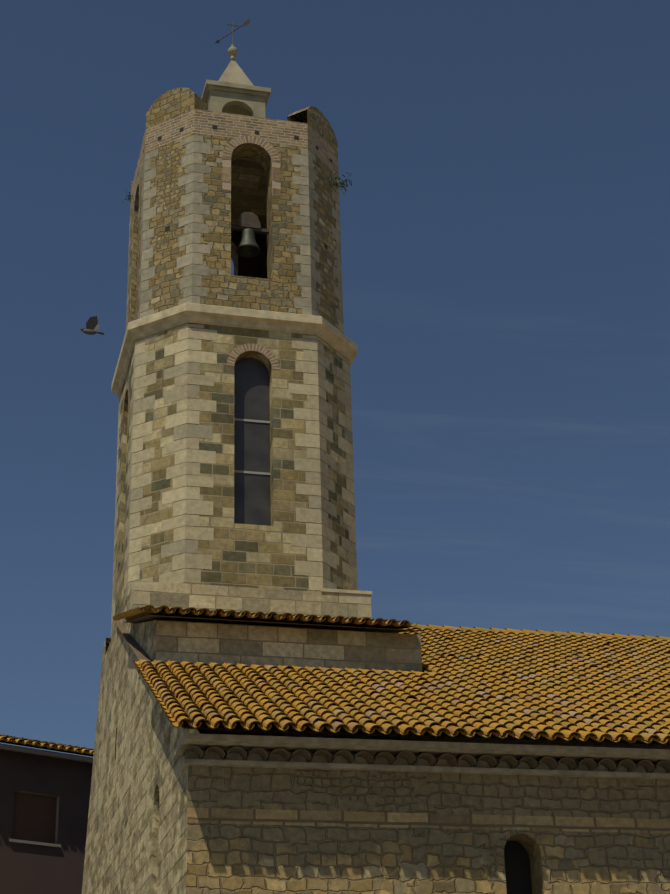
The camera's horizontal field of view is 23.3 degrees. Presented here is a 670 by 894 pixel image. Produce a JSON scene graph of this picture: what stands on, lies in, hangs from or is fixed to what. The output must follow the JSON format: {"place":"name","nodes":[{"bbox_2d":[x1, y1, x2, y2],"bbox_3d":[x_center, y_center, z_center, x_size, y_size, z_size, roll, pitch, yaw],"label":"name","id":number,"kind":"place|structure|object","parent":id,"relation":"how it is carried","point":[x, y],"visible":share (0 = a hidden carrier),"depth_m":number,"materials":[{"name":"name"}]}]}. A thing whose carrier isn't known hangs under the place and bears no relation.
{"place":"outdoors","nodes":[
{"label":"outdoors","id":0,"kind":"place"},
{"bbox_2d":[0,741,93,893],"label":"neighbouring building","id":1,"kind":"structure","parent":0,"point":[44,801],"depth_m":41.83,"materials":[{"name":"brown paint"}]},
{"bbox_2d":[0,735,93,754],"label":"roof tiles","id":2,"kind":"object","parent":1,"relation":"on","point":[44,744],"visible":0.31,"depth_m":42.25,"materials":[{"name":"orange tile"}]},
{"bbox_2d":[80,316,103,334],"bbox_3d":[-4.964,-2.454,33.293,0.403,0.333,0.398,20,-33,-39],"label":"flying pigeon","id":3,"kind":"object","parent":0,"point":[92,325],"visible":1,"depth_m":33.22,"materials":[{"name":"grey"}]},
{"bbox_2d":[81,588,199,893],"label":"side wall","id":4,"kind":"structure","parent":0,"point":[139,846],"depth_m":29.36,"materials":[{"name":"beige stone"}]},
{"bbox_2d":[130,109,338,211],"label":"brick band","id":5,"kind":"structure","parent":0,"point":[199,121],"depth_m":37.29,"materials":[{"name":"beige brick"}]},
{"bbox_2d":[99,581,371,838],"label":"corner stones","id":6,"kind":"object","parent":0,"point":[142,596],"visible":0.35,"depth_m":31.86,"materials":[{"name":"beige stone"}]},
{"bbox_2d":[201,60,270,117],"bbox_3d":[-2.519,-7.954,39.968,1.600,3.870,1.600,5,-26,-13],"label":"cupola","id":7,"kind":"object","parent":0,"point":[233,89],"visible":0.29,"depth_m":39.55,"materials":[{"name":"beige stone"}]},
{"bbox_2d":[228,45,237,60],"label":"finial","id":8,"kind":"object","parent":7,"relation":"on","point":[232,51],"visible":1,"depth_m":40.81,"materials":[{"name":"beige stone"}]},
{"bbox_2d":[215,18,249,44],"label":"weather vane","id":9,"kind":"object","parent":8,"relation":"on","point":[247,22],"visible":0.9,"depth_m":41.11,"materials":[{"name":"black metal"}]},
{"bbox_2d":[231,230,266,278],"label":"belfry inner wall","id":10,"kind":"structure","parent":0,"point":[255,266],"depth_m":40.46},
{"bbox_2d":[134,580,370,617],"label":"tower base wall","id":11,"kind":"structure","parent":0,"point":[236,599],"depth_m":32.26,"materials":[{"name":"beige stone"}]},
{"bbox_2d":[321,588,371,595],"bbox_3d":[0.127,3.106,33.200,1.070,0.068,0.921,5,-26,-13],"label":"stone ledge","id":12,"kind":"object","parent":11,"relation":"on","point":[346,591],"depth_m":32.80,"materials":[{"name":"beige stone"}]},
{"bbox_2d":[0,0,669,757],"label":"sky","id":13,"kind":"structure","parent":0,"point":[455,124],"materials":[{"name":"blue"}]},
{"bbox_2d":[186,766,669,893],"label":"church wall","id":14,"kind":"structure","parent":0,"point":[254,859],"depth_m":22.69,"materials":[{"name":"beige stone"}]},
{"bbox_2d":[231,158,266,228],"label":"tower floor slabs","id":15,"kind":"structure","parent":14,"relation":"on","point":[248,186],"depth_m":39.19,"materials":[{"name":"brown stone"}]},
{"bbox_2d":[111,323,356,638],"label":"tower wall","id":16,"kind":"structure","parent":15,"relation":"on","point":[254,556],"depth_m":33.72,"materials":[{"name":"beige stone"}]},
{"bbox_2d":[111,324,357,637],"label":"corner quoins","id":17,"kind":"object","parent":16,"relation":"attached to","point":[197,562],"visible":0.54,"depth_m":33.79,"materials":[{"name":"beige stone"}]},
{"bbox_2d":[111,303,357,397],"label":"tower cornice","id":18,"kind":"structure","parent":16,"relation":"on","point":[325,330],"depth_m":34.97,"materials":[{"name":"stone"}]},
{"bbox_2d":[234,357,270,525],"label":"window","id":19,"kind":"structure","parent":16,"relation":"attached to","point":[252,496],"depth_m":34.05,"materials":[{"name":"grey glass"}]},
{"bbox_2d":[126,133,343,332],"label":"tower wall","id":20,"kind":"structure","parent":15,"relation":"on","point":[278,289],"depth_m":36.28,"materials":[{"name":"beige stone"}]},
{"bbox_2d":[123,192,131,202],"bbox_3d":[-5.019,-6.114,39.730,0.402,0.271,0.336,5,-26,-13],"label":"plant","id":21,"kind":"object","parent":20,"relation":"attached to","point":[129,197],"visible":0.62,"depth_m":39.71,"materials":[{"name":"green plant"}]},
{"bbox_2d":[146,87,207,127],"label":"curved parapet","id":22,"kind":"structure","parent":20,"relation":"on","point":[169,104],"depth_m":37.49,"materials":[{"name":"beige stone"}]},
{"bbox_2d":[122,136,280,417],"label":"tower arch voussoirs","id":23,"kind":"object","parent":20,"relation":"attached to","point":[229,148],"visible":0.5,"depth_m":36.67,"materials":[{"name":"beige stone"}]},
{"bbox_2d":[132,125,331,248],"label":"putlog holes","id":24,"kind":"object","parent":20,"relation":"in","point":[167,228],"visible":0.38,"depth_m":37.10,"materials":[{"name":"black"}]},
{"bbox_2d":[126,135,343,333],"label":"corner quoins","id":25,"kind":"object","parent":20,"relation":"attached to","point":[306,211],"visible":0.54,"depth_m":36.25,"materials":[{"name":"beige stone"}]},
{"bbox_2d":[231,212,268,233],"bbox_3d":[-1.960,-5.059,36.603,1.240,0.450,0.180,5,-26,-13],"label":"bell yoke","id":26,"kind":"object","parent":20,"relation":"attached to","point":[250,220],"visible":0.65,"depth_m":36.52,"materials":[{"name":"wood"}]},
{"bbox_2d":[236,228,259,257],"bbox_3d":[-1.947,-4.597,36.387,0.544,0.612,0.544,5,-26,-13],"label":"bell","id":27,"kind":"object","parent":26,"relation":"hanging from","point":[248,247],"visible":1,"depth_m":36.35,"materials":[{"name":"grey metal"}]},
{"bbox_2d":[287,106,337,151],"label":"curved parapet","id":28,"kind":"structure","parent":20,"relation":"on","point":[315,119],"depth_m":38.36,"materials":[{"name":"beige stone"}]},
{"bbox_2d":[329,169,351,194],"bbox_3d":[0.075,-6.204,37.831,0.689,0.384,0.696,5,-26,-13],"label":"plant","id":29,"kind":"object","parent":20,"relation":"attached to","point":[336,184],"visible":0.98,"depth_m":37.83,"materials":[{"name":"green plant"}]},
{"bbox_2d":[155,620,425,740],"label":"wall","id":30,"kind":"structure","parent":14,"relation":"on","point":[207,643],"depth_m":28.53,"materials":[{"name":"beige stone"}]},
{"bbox_2d":[125,615,419,632],"bbox_3d":[-1.285,3.332,30.186,4.900,1.065,3.550,5,-26,-13],"label":"roof eave","id":31,"kind":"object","parent":30,"relation":"on","point":[146,618],"depth_m":29.28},
{"bbox_2d":[112,605,417,628],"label":"roof tiles","id":32,"kind":"object","parent":31,"relation":"on","point":[163,610],"visible":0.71,"depth_m":28.64,"materials":[{"name":"orange tile"}]},
{"bbox_2d":[114,620,669,748],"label":"church roof deck","id":33,"kind":"structure","parent":14,"relation":"on","point":[138,650],"depth_m":25.72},
{"bbox_2d":[132,627,669,743],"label":"church roof tiles","id":34,"kind":"object","parent":33,"relation":"on","point":[488,684],"visible":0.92,"depth_m":25.98,"materials":[{"name":"orange tile"}]},
{"bbox_2d":[402,624,669,639],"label":"church roof ridge tiles","id":35,"kind":"object","parent":34,"relation":"on","point":[505,630],"visible":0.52,"depth_m":36.04,"materials":[{"name":"orange tile"}]},
{"bbox_2d":[175,733,669,779],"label":"church eave courses","id":36,"kind":"object","parent":14,"relation":"attached to","point":[225,743],"visible":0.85,"depth_m":22.88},
{"bbox_2d":[180,746,669,772],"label":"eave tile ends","id":37,"kind":"object","parent":36,"relation":"attached to","point":[571,764],"visible":0.81,"depth_m":23.03,"materials":[{"name":"brown tile"}]},
{"bbox_2d":[187,808,669,833],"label":"stone course","id":38,"kind":"object","parent":14,"relation":"attached to","point":[388,819],"visible":1,"depth_m":22.79,"materials":[{"name":"beige stone"}]},
{"bbox_2d":[504,841,531,893],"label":"dark window","id":39,"kind":"structure","parent":14,"relation":"attached to","point":[517,868],"depth_m":23.43,"materials":[{"name":"grey glass"}]},
{"bbox_2d":[354,220,667,635],"bbox_3d":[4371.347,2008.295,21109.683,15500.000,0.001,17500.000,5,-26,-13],"label":"cloud","id":40,"kind":"structure","parent":0,"point":[523,493],"depth_m":18071.96,"materials":[{"name":"blue"}]}
]}

